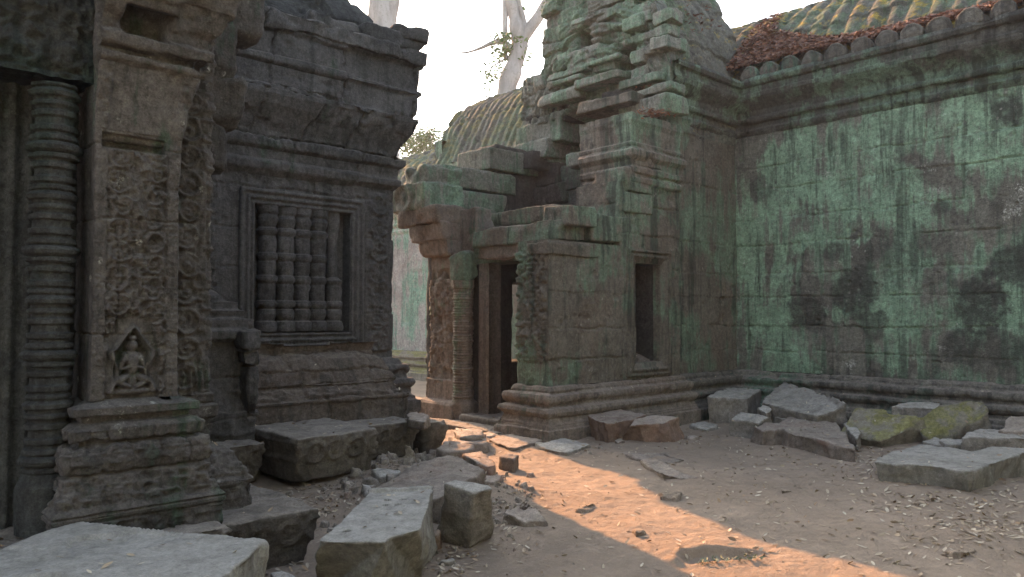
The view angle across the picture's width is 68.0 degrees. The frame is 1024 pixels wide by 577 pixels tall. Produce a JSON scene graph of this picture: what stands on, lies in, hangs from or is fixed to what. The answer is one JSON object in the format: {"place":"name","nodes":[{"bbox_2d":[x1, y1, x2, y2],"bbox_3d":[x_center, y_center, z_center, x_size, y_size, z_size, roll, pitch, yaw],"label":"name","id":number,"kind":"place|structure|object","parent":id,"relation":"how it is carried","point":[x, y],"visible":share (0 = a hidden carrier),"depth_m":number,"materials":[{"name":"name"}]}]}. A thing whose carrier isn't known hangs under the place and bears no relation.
{"place":"outdoors","nodes":[
{"label":"outdoors","id":0,"kind":"place"},
{"bbox_2d":[349,0,822,156],"label":"sky","id":1,"kind":"structure","parent":0,"point":[449,83],"materials":[{"name":"white"}]},
{"bbox_2d":[251,380,1023,576],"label":"ground","id":2,"kind":"structure","parent":0,"point":[620,557],"depth_m":5.57,"materials":[{"name":"brown soil"}]},
{"bbox_2d":[0,521,232,549],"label":"plinth block","id":3,"kind":"object","parent":2,"relation":"on","point":[208,527],"depth_m":3.99,"materials":[{"name":"stone"}]},
{"bbox_2d":[0,0,264,537],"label":"carved doorway","id":4,"kind":"structure","parent":2,"relation":"on","point":[119,119],"depth_m":4.05,"materials":[{"name":"grey stone"}]},
{"bbox_2d":[0,521,268,576],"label":"fallen slab","id":5,"kind":"object","parent":2,"relation":"on","point":[79,548],"depth_m":3.24,"materials":[{"name":"grey stone"}]},
{"bbox_2d":[216,439,265,482],"bbox_3d":[-2.604,1.544,6.720,0.686,0.396,0.599,2,-3,-43],"label":"plinth block","id":6,"kind":"object","parent":2,"relation":"on","point":[249,453],"depth_m":6.71,"materials":[{"name":"stone"}]},
{"bbox_2d":[222,483,319,569],"bbox_3d":[-2.146,1.590,5.151,0.779,0.490,2.127,2,-3,-43],"label":"plinth block","id":7,"kind":"object","parent":2,"relation":"on","point":[285,527],"depth_m":4.52,"materials":[{"name":"stone"}]},
{"bbox_2d":[270,570,294,576],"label":"fallen stone","id":8,"kind":"object","parent":2,"relation":"on","point":[281,573],"visible":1,"depth_m":4.24,"materials":[{"name":"grey stone"}]},
{"bbox_2d":[285,490,292,495],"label":"rubble stone","id":9,"kind":"object","parent":2,"relation":"on","point":[289,492],"visible":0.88,"depth_m":6.39,"materials":[{"name":"stone"}]},
{"bbox_2d":[255,417,378,481],"bbox_3d":[-1.907,1.508,7.165,0.949,0.444,1.171,2,-3,-43],"label":"plinth block","id":10,"kind":"object","parent":2,"relation":"on","point":[307,450],"depth_m":6.79,"materials":[{"name":"stone"}]},
{"bbox_2d":[208,0,429,441],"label":"temple hall","id":11,"kind":"structure","parent":2,"relation":"on","point":[306,183],"depth_m":8.20,"materials":[{"name":"stone"}]},
{"bbox_2d":[238,186,364,345],"bbox_3d":[-2.310,-0.191,8.319,1.476,1.680,0.251,2,-3,-43],"label":"window","id":12,"kind":"structure","parent":11,"relation":"in","point":[297,264],"depth_m":8.24,"materials":[{"name":"stone"}]},
{"bbox_2d":[319,520,329,527],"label":"rubble stone","id":13,"kind":"object","parent":2,"relation":"on","point":[324,524],"visible":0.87,"depth_m":5.36,"materials":[{"name":"stone"}]},
{"bbox_2d":[341,480,352,488],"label":"rubble stone","id":14,"kind":"object","parent":2,"relation":"on","point":[343,483],"visible":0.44,"depth_m":6.54,"materials":[{"name":"stone"}]},
{"bbox_2d":[343,491,352,499],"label":"rubble stone","id":15,"kind":"object","parent":2,"relation":"on","point":[347,495],"visible":0.94,"depth_m":6.18,"materials":[{"name":"stone"}]},
{"bbox_2d":[344,481,356,491],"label":"rubble stone","id":16,"kind":"object","parent":2,"relation":"on","point":[347,484],"visible":0.49,"depth_m":6.46,"materials":[{"name":"stone"}]},
{"bbox_2d":[348,486,357,493],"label":"rubble stone","id":17,"kind":"object","parent":2,"relation":"on","point":[354,489],"visible":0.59,"depth_m":6.34,"materials":[{"name":"stone"}]},
{"bbox_2d":[349,467,363,478],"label":"rubble stone","id":18,"kind":"object","parent":2,"relation":"on","point":[356,473],"visible":0.95,"depth_m":6.86,"materials":[{"name":"stone"}]},
{"bbox_2d":[360,484,375,496],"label":"fallen stone","id":19,"kind":"object","parent":2,"relation":"on","point":[364,491],"visible":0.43,"depth_m":6.25,"materials":[{"name":"grey stone"}]},
{"bbox_2d":[361,477,379,486],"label":"rubble stone","id":20,"kind":"object","parent":2,"relation":"on","point":[369,481],"visible":0.55,"depth_m":6.57,"materials":[{"name":"stone"}]},
{"bbox_2d":[315,485,436,576],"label":"fallen block","id":21,"kind":"object","parent":2,"relation":"on","point":[378,545],"depth_m":3.97,"materials":[{"name":"grey stone"}]},
{"bbox_2d":[376,455,385,461],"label":"rubble stone","id":22,"kind":"object","parent":2,"relation":"on","point":[379,458],"visible":0.41,"depth_m":7.41,"materials":[{"name":"stone"}]},
{"bbox_2d":[348,416,418,458],"bbox_3d":[-1.484,1.582,8.000,0.878,0.397,0.680,2,-3,-43],"label":"plinth block","id":23,"kind":"object","parent":2,"relation":"on","point":[396,435],"depth_m":7.90,"materials":[{"name":"stone"}]},
{"bbox_2d":[407,412,430,429],"bbox_3d":[-0.993,1.374,7.912,0.234,0.135,0.634,1,-2,-27],"label":"fallen stone","id":24,"kind":"object","parent":23,"relation":"on","point":[419,421],"visible":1,"depth_m":7.76,"materials":[{"name":"stone"}]},
{"bbox_2d":[379,457,388,464],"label":"rubble stone","id":25,"kind":"object","parent":2,"relation":"on","point":[385,460],"visible":0.87,"depth_m":7.30,"materials":[{"name":"stone"}]},
{"bbox_2d":[368,0,399,157],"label":"forest tree","id":26,"kind":"object","parent":2,"relation":"on","point":[383,13],"visible":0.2,"depth_m":23.68,"materials":[{"name":"white plant"}]},
{"bbox_2d":[371,468,400,481],"bbox_3d":[-1.141,1.702,6.876,0.268,0.124,0.279,2,-3,-43],"label":"fallen stone","id":27,"kind":"object","parent":2,"relation":"on","point":[379,474],"visible":0.58,"depth_m":6.83,"materials":[{"name":"grey stone"}]},
{"bbox_2d":[386,473,393,481],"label":"rubble stone","id":28,"kind":"object","parent":2,"relation":"on","point":[389,477],"visible":0.52,"depth_m":6.69,"materials":[{"name":"stone"}]},
{"bbox_2d":[386,451,397,459],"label":"rubble stone","id":29,"kind":"object","parent":2,"relation":"on","point":[390,455],"visible":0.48,"depth_m":7.69,"materials":[{"name":"stone"}]},
{"bbox_2d":[403,445,414,464],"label":"fallen stone","id":30,"kind":"object","parent":2,"relation":"on","point":[409,454],"visible":0.77,"depth_m":7.40,"materials":[{"name":"stone"}]},
{"bbox_2d":[391,149,434,380],"bbox_3d":[-3.197,-0.817,21.111,2.786,6.402,16.700,2,-3,-43],"label":"gallery","id":31,"kind":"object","parent":2,"relation":"on","point":[409,284],"visible":0.05,"depth_m":18.93,"materials":[{"name":"stone"}]},
{"bbox_2d":[415,453,425,460],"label":"rubble stone","id":32,"kind":"object","parent":2,"relation":"on","point":[422,456],"visible":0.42,"depth_m":7.70,"materials":[{"name":"stone"}]},
{"bbox_2d":[399,122,447,157],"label":"bushy tree","id":33,"kind":"object","parent":2,"relation":"on","point":[425,139],"visible":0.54,"depth_m":41.39,"materials":[{"name":"green plant"}]},
{"bbox_2d":[405,418,448,453],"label":"plinth block","id":34,"kind":"object","parent":2,"relation":"on","point":[432,436],"depth_m":8.22,"materials":[{"name":"stone"}]},
{"bbox_2d":[426,454,431,460],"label":"rubble stone","id":35,"kind":"object","parent":2,"relation":"on","point":[428,456],"visible":0.41,"depth_m":7.74,"materials":[{"name":"stone"}]},
{"bbox_2d":[378,455,485,523],"bbox_3d":[-0.665,1.585,6.057,0.789,0.322,1.103,-1,-2,19],"label":"fallen slab","id":36,"kind":"object","parent":2,"relation":"on","point":[446,468],"depth_m":6.13,"materials":[{"name":"stone"}]},
{"bbox_2d":[428,450,435,455],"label":"rubble stone","id":37,"kind":"object","parent":2,"relation":"on","point":[432,452],"visible":0.36,"depth_m":8.14,"materials":[{"name":"stone"}]},
{"bbox_2d":[434,529,441,549],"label":"fallen stone","id":38,"kind":"object","parent":2,"relation":"on","point":[437,533],"visible":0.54,"depth_m":4.93,"materials":[{"name":"stone"}]},
{"bbox_2d":[438,558,455,565],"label":"fallen stone","id":39,"kind":"object","parent":2,"relation":"on","point":[449,562],"visible":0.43,"depth_m":4.60,"materials":[{"name":"grey stone"}]},
{"bbox_2d":[436,441,475,457],"bbox_3d":[-0.575,1.690,7.609,0.426,0.283,0.524,1,-2,-20],"label":"fallen stone","id":40,"kind":"object","parent":2,"relation":"on","point":[457,449],"visible":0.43,"depth_m":7.47,"materials":[{"name":"stone"}]},
{"bbox_2d":[437,480,493,547],"bbox_3d":[-0.320,1.484,5.088,0.390,0.446,0.588,0,-2,-7],"label":"fallen block","id":41,"kind":"object","parent":2,"relation":"on","point":[466,521],"depth_m":4.91,"materials":[{"name":"grey stone"}]},
{"bbox_2d":[448,434,488,453],"bbox_3d":[-0.479,1.768,8.678,0.450,0.182,1.022,0,-2,-13],"label":"layered stone","id":42,"kind":"object","parent":2,"relation":"on","point":[481,446],"visible":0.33,"depth_m":8.31,"materials":[{"name":"stone"}]},
{"bbox_2d":[453,428,483,440],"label":"layered stone","id":43,"kind":"object","parent":42,"relation":"on","point":[467,434],"visible":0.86,"depth_m":8.52,"materials":[{"name":"stone"}]},
{"bbox_2d":[454,428,500,437],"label":"paving slab","id":44,"kind":"structure","parent":2,"relation":"on","point":[490,435],"depth_m":9.27,"materials":[{"name":"grey stone"}]},
{"bbox_2d":[462,451,495,475],"bbox_3d":[-0.295,1.669,7.044,0.219,0.239,0.562,1,-2,-21],"label":"fallen stone","id":45,"kind":"object","parent":2,"relation":"on","point":[486,463],"visible":0.53,"depth_m":6.96,"materials":[{"name":"stone"}]},
{"bbox_2d":[485,474,502,484],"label":"fallen stone","id":46,"kind":"object","parent":2,"relation":"on","point":[496,479],"visible":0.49,"depth_m":6.47,"materials":[{"name":"stone"}]},
{"bbox_2d":[449,0,545,96],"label":"forest tree","id":47,"kind":"object","parent":2,"relation":"on","point":[522,30],"visible":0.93,"depth_m":25.82,"materials":[{"name":"white plant"}]},
{"bbox_2d":[498,453,518,472],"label":"fallen block","id":48,"kind":"object","parent":2,"relation":"on","point":[508,462],"depth_m":7.27,"materials":[{"name":"stone"}]},
{"bbox_2d":[0,339,1023,576],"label":"leaf litter","id":49,"kind":"object","parent":2,"relation":"on","point":[269,510],"visible":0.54,"depth_m":6.44,"materials":[{"name":"beige plant"}]},
{"bbox_2d":[489,434,542,450],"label":"paving slab","id":50,"kind":"structure","parent":2,"relation":"on","point":[510,442],"depth_m":8.71,"materials":[{"name":"stone"}]},
{"bbox_2d":[519,482,527,487],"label":"rubble stone","id":51,"kind":"object","parent":2,"relation":"on","point":[523,485],"visible":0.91,"depth_m":6.35,"materials":[{"name":"stone"}]},
{"bbox_2d":[503,501,547,526],"bbox_3d":[0.049,1.676,5.551,0.277,0.150,0.506,1,-2,-26],"label":"fallen slab","id":52,"kind":"object","parent":2,"relation":"on","point":[523,514],"depth_m":5.45,"materials":[{"name":"stone"}]},
{"bbox_2d":[527,472,534,477],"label":"rubble stone","id":53,"kind":"object","parent":2,"relation":"on","point":[530,475],"visible":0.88,"depth_m":6.97,"materials":[{"name":"stone"}]},
{"bbox_2d":[535,438,590,455],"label":"paving slab","id":54,"kind":"structure","parent":2,"relation":"on","point":[564,446],"depth_m":8.42,"materials":[{"name":"grey stone"}]},
{"bbox_2d":[392,0,742,442],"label":"gatehouse","id":55,"kind":"object","parent":2,"relation":"on","point":[568,213],"visible":0.95,"depth_m":10.93,"materials":[{"name":"stone"}]},
{"bbox_2d":[444,249,532,433],"bbox_3d":[-0.253,0.643,10.242,1.183,2.725,1.623,2,-3,-43],"label":"doorway","id":56,"kind":"structure","parent":55,"relation":"in","point":[463,264],"depth_m":10.54,"materials":[{"name":"grey stone"}]},
{"bbox_2d":[626,249,671,376],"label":"window","id":57,"kind":"structure","parent":55,"relation":"in","point":[649,286],"depth_m":10.67,"materials":[{"name":"stone"}]},
{"bbox_2d":[634,0,743,118],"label":"ledge leaves","id":58,"kind":"object","parent":55,"relation":"on","point":[650,113],"visible":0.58,"depth_m":10.36,"materials":[{"name":"plant"}]},
{"bbox_2d":[575,502,594,512],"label":"half buried stone","id":59,"kind":"object","parent":2,"relation":"on","point":[583,508],"visible":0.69,"depth_m":5.78,"materials":[{"name":"stone"}]},
{"bbox_2d":[588,409,646,442],"bbox_3d":[1.238,1.701,9.292,0.797,0.363,0.689,1,-3,-34],"label":"fallen block","id":60,"kind":"object","parent":2,"relation":"on","point":[607,429],"depth_m":9.01,"materials":[{"name":"grey stone"}]},
{"bbox_2d":[615,438,624,443],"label":"fallen stone","id":61,"kind":"object","parent":2,"relation":"on","point":[619,441],"visible":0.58,"depth_m":8.76,"materials":[{"name":"stone"}]},
{"bbox_2d":[626,528,645,536],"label":"half buried stone","id":62,"kind":"object","parent":2,"relation":"on","point":[637,532],"visible":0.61,"depth_m":5.15,"materials":[{"name":"stone"}]},
{"bbox_2d":[275,427,1023,576],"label":"leaf litter","id":63,"kind":"object","parent":2,"relation":"on","point":[988,529],"visible":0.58,"depth_m":5.63,"materials":[{"name":"beige plant"}]},
{"bbox_2d":[621,451,683,463],"bbox_3d":[1.409,1.786,7.988,0.477,0.126,0.766,2,-3,-43],"label":"half buried stone","id":64,"kind":"object","parent":2,"relation":"on","point":[639,456],"visible":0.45,"depth_m":7.89,"materials":[{"name":"stone"}]},
{"bbox_2d":[623,415,683,442],"bbox_3d":[1.744,1.707,9.294,0.703,0.345,1.236,-1,-2,21],"label":"fallen block","id":65,"kind":"object","parent":2,"relation":"on","point":[658,428],"depth_m":8.89,"materials":[{"name":"red stone"}]},
{"bbox_2d":[295,439,1020,575],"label":"gravel","id":66,"kind":"structure","parent":2,"relation":"on","point":[500,502],"depth_m":6.12,"materials":[{"name":"grey gravel"}]},
{"bbox_2d":[640,459,696,478],"bbox_3d":[1.386,1.723,7.171,0.359,0.129,0.788,1,-2,-23],"label":"half buried stone","id":67,"kind":"object","parent":2,"relation":"on","point":[661,468],"visible":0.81,"depth_m":7.07,"materials":[{"name":"stone"}]},
{"bbox_2d":[658,491,681,501],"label":"half buried stone","id":68,"kind":"object","parent":2,"relation":"on","point":[671,496],"visible":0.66,"depth_m":6.10,"materials":[{"name":"stone"}]},
{"bbox_2d":[684,435,698,440],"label":"fallen stone","id":69,"kind":"object","parent":2,"relation":"on","point":[692,437],"visible":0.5,"depth_m":9.15,"materials":[{"name":"stone"}]},
{"bbox_2d":[689,422,717,430],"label":"flat stone","id":70,"kind":"object","parent":2,"relation":"on","point":[701,426],"visible":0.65,"depth_m":10.06,"materials":[{"name":"grey stone"}]},
{"bbox_2d":[695,554,764,563],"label":"sprouts","id":71,"kind":"object","parent":2,"relation":"on","point":[728,559],"visible":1,"depth_m":4.60,"materials":[{"name":"plant"}]},
{"bbox_2d":[707,388,761,422],"bbox_3d":[3.397,1.756,11.388,0.596,0.499,1.855,-1,-2,26],"label":"fallen block","id":72,"kind":"object","parent":2,"relation":"on","point":[727,405],"depth_m":10.65,"materials":[{"name":"grey stone"}]},
{"bbox_2d":[729,412,768,438],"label":"fallen block","id":73,"kind":"object","parent":2,"relation":"on","point":[742,424],"depth_m":9.35,"materials":[{"name":"grey stone"}]},
{"bbox_2d":[757,405,771,422],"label":"fallen stone","id":74,"kind":"object","parent":2,"relation":"on","point":[763,410],"visible":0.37,"depth_m":9.87,"materials":[{"name":"grey stone"}]},
{"bbox_2d":[774,417,785,422],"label":"fallen slab","id":75,"kind":"structure","parent":2,"relation":"on","point":[777,420],"depth_m":9.79,"materials":[{"name":"grey stone"}]},
{"bbox_2d":[750,417,854,461],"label":"fallen slab","id":76,"kind":"structure","parent":2,"relation":"on","point":[831,446],"depth_m":8.54,"materials":[{"name":"stone"}]},
{"bbox_2d":[762,382,847,430],"bbox_3d":[3.703,1.656,10.214,0.782,0.630,1.869,0,-2,-3],"label":"fallen slab","id":77,"kind":"object","parent":2,"relation":"on","point":[834,410],"depth_m":9.77,"materials":[{"name":"grey stone"}]},
{"bbox_2d":[843,422,860,450],"bbox_3d":[4.038,1.762,8.989,0.160,0.276,1.163,-1,-2,15],"label":"fallen stone","id":78,"kind":"object","parent":2,"relation":"on","point":[854,435],"visible":0.62,"depth_m":8.71,"materials":[{"name":"grey stone"}]},
{"bbox_2d":[711,0,1023,429],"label":"gallery","id":79,"kind":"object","parent":2,"relation":"on","point":[879,185],"visible":0.74,"depth_m":10.50,"materials":[{"name":"green stone"}]},
{"bbox_2d":[726,0,1023,70],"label":"roof leaves","id":80,"kind":"object","parent":79,"relation":"on","point":[780,47],"visible":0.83,"depth_m":11.76,"materials":[{"name":"brown plant"}]},
{"bbox_2d":[841,408,925,446],"bbox_3d":[4.342,1.657,8.946,0.608,0.424,0.848,2,-3,-43],"label":"mossy slab","id":81,"kind":"object","parent":2,"relation":"on","point":[898,429],"depth_m":8.83,"materials":[{"name":"stone"}]},
{"bbox_2d":[891,402,939,417],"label":"fallen block","id":82,"kind":"object","parent":2,"relation":"on","point":[920,409],"depth_m":9.56,"materials":[{"name":"grey stone"}]},
{"bbox_2d":[922,437,940,446],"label":"fallen stone","id":83,"kind":"object","parent":2,"relation":"on","point":[933,441],"visible":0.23,"depth_m":8.29,"materials":[{"name":"grey stone"}]},
{"bbox_2d":[874,444,1023,491],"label":"fallen slab","id":84,"kind":"object","parent":2,"relation":"on","point":[947,467],"depth_m":6.70,"materials":[{"name":"grey stone"}]},
{"bbox_2d":[939,438,961,448],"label":"fallen stone","id":85,"kind":"object","parent":2,"relation":"on","point":[952,443],"visible":0.28,"depth_m":8.03,"materials":[{"name":"grey stone"}]},
{"bbox_2d":[920,400,991,440],"bbox_3d":[5.133,1.589,8.853,0.814,0.572,0.549,0,-2,8],"label":"mossy slab","id":86,"kind":"object","parent":2,"relation":"on","point":[944,421],"depth_m":8.71,"materials":[{"name":"stone"}]},
{"bbox_2d":[945,548,974,558],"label":"half buried stone","id":87,"kind":"object","parent":2,"relation":"on","point":[955,554],"visible":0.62,"depth_m":4.66,"materials":[{"name":"stone"}]},
{"bbox_2d":[961,429,1023,450],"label":"fallen block","id":88,"kind":"object","parent":2,"relation":"on","point":[978,439],"depth_m":7.85,"materials":[{"name":"grey stone"}]},
{"bbox_2d":[998,416,1023,434],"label":"fallen stone","id":89,"kind":"object","parent":2,"relation":"on","point":[1015,425],"visible":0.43,"depth_m":8.15,"materials":[{"name":"stone"}]}
]}

